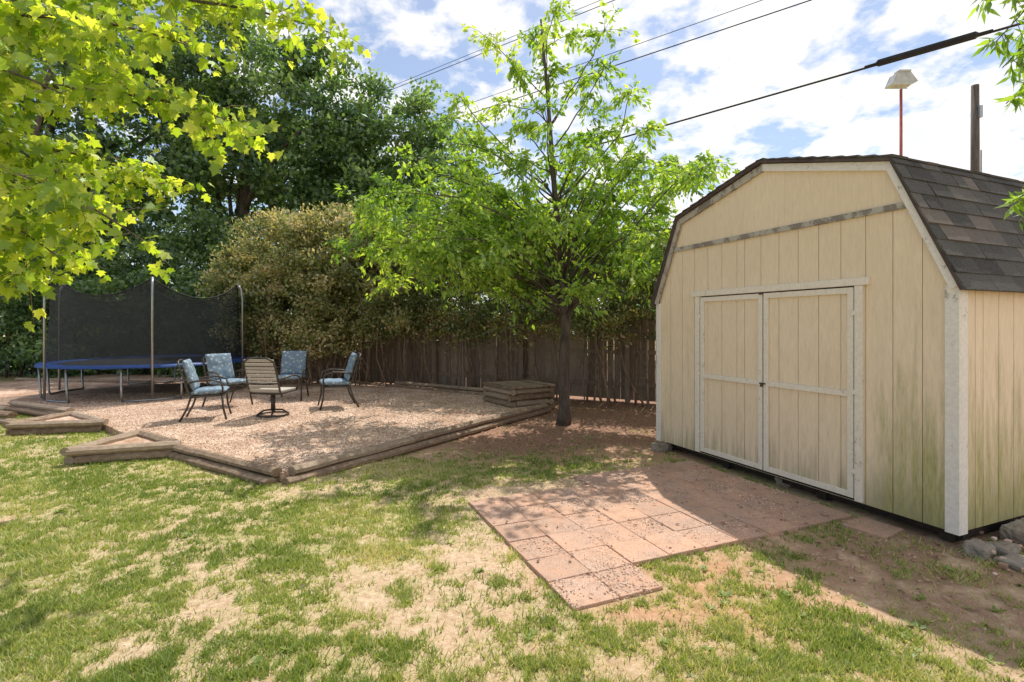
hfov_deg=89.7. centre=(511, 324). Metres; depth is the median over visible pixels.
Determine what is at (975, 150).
utility pole
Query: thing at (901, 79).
floodlight pole
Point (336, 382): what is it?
patio chair
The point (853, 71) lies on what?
power line
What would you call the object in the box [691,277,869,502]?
door and frame trim
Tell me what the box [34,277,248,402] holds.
trampoline
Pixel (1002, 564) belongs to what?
river rock bed
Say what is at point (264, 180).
oak tree
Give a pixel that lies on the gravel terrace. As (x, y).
(24, 391)
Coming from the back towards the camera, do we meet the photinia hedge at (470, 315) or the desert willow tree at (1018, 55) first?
the photinia hedge at (470, 315)
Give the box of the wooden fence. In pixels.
[161,311,655,401]
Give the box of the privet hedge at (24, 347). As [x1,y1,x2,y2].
[0,206,294,377]
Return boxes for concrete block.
[650,442,672,452]
[774,477,792,487]
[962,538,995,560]
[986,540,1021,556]
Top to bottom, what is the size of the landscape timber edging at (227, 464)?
0.181 m
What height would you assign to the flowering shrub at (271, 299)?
4.800 m
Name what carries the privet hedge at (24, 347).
on the ground at (368, 590)
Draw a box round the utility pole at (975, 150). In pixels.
[970,84,982,171]
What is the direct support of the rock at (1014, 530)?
on the ground at (368, 590)
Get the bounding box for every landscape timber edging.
[0,378,150,423]
[167,403,550,485]
[307,376,486,395]
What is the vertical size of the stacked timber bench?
0.475 m
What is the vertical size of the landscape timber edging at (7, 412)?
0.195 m
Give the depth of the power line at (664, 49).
13.50 m
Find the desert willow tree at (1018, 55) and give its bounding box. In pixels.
[966,0,1023,231]
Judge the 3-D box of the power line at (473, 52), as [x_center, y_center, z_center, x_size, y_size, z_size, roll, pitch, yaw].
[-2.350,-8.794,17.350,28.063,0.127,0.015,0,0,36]
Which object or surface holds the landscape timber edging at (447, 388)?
on the gravel terrace
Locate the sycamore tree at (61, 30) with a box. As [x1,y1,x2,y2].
[0,0,377,331]
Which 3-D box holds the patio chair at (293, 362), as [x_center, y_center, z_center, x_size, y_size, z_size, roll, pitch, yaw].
[-4.359,0.986,10.161,0.645,0.943,0.722,0,0,-8]
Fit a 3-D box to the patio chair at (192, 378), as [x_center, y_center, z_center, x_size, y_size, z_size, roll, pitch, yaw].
[-4.806,0.990,8.027,0.714,0.933,0.638,0,0,-22]
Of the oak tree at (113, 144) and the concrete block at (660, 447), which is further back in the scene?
the oak tree at (113, 144)
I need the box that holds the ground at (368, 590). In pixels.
[0,330,1023,681]
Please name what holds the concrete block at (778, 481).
on the ground at (368, 590)
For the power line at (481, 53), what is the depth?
16.14 m
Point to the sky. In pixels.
(854, 113)
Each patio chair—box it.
[175,359,231,421]
[201,353,252,405]
[243,357,299,417]
[270,350,308,400]
[317,352,361,409]
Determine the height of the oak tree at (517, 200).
8.387 m
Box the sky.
[0,0,1023,316]
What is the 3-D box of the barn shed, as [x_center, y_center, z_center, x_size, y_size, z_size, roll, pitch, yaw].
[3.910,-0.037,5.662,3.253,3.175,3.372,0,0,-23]
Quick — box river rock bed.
[980,531,1023,574]
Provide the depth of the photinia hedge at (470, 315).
11.06 m
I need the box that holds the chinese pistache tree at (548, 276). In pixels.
[324,0,739,425]
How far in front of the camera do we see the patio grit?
3.98 m
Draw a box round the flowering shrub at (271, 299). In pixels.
[194,200,446,386]
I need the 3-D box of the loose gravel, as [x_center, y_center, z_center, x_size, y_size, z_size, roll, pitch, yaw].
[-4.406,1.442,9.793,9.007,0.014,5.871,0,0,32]
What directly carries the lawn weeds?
on the ground at (368, 590)
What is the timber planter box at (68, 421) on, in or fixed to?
on the ground at (368, 590)
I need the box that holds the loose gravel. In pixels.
[17,392,532,470]
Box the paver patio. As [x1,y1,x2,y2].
[468,461,903,610]
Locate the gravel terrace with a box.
[0,374,527,481]
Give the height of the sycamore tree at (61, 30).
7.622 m
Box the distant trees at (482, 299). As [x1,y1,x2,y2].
[0,289,655,341]
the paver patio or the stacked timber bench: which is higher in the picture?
the stacked timber bench
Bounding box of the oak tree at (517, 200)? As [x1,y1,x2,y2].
[486,179,661,310]
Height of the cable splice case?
0.180 m
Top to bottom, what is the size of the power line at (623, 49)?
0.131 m
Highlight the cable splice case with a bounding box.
[864,29,992,67]
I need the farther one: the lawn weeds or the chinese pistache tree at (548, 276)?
the chinese pistache tree at (548, 276)
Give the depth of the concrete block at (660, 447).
6.35 m
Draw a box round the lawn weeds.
[1,460,1022,680]
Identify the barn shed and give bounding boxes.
[650,154,1023,541]
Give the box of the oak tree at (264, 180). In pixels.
[125,7,412,274]
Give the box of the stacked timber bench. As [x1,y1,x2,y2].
[483,380,555,409]
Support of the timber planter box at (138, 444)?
on the ground at (368, 590)
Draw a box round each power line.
[297,0,811,170]
[347,0,599,104]
[347,0,614,107]
[412,0,761,123]
[449,23,1021,187]
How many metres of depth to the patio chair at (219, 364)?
9.26 m
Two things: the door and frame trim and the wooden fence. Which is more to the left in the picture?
the wooden fence
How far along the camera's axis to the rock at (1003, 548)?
3.48 m
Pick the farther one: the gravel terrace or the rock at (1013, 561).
the gravel terrace
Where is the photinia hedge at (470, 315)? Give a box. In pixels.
[287,209,666,408]
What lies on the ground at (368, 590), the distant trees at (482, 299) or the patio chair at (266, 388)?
the distant trees at (482, 299)
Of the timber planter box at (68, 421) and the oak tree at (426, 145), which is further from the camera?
the oak tree at (426, 145)
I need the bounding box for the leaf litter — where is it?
[13,393,1023,631]
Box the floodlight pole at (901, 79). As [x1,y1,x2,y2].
[885,69,917,155]
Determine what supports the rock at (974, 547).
on the ground at (368, 590)
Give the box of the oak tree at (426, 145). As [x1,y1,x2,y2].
[298,66,515,303]
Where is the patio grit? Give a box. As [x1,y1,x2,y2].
[436,457,909,625]
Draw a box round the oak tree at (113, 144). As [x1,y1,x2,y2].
[0,0,257,321]
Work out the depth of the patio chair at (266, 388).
7.98 m
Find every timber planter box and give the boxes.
[2,411,108,435]
[60,429,181,464]
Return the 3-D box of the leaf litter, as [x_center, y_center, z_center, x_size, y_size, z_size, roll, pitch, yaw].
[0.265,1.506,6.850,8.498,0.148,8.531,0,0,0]

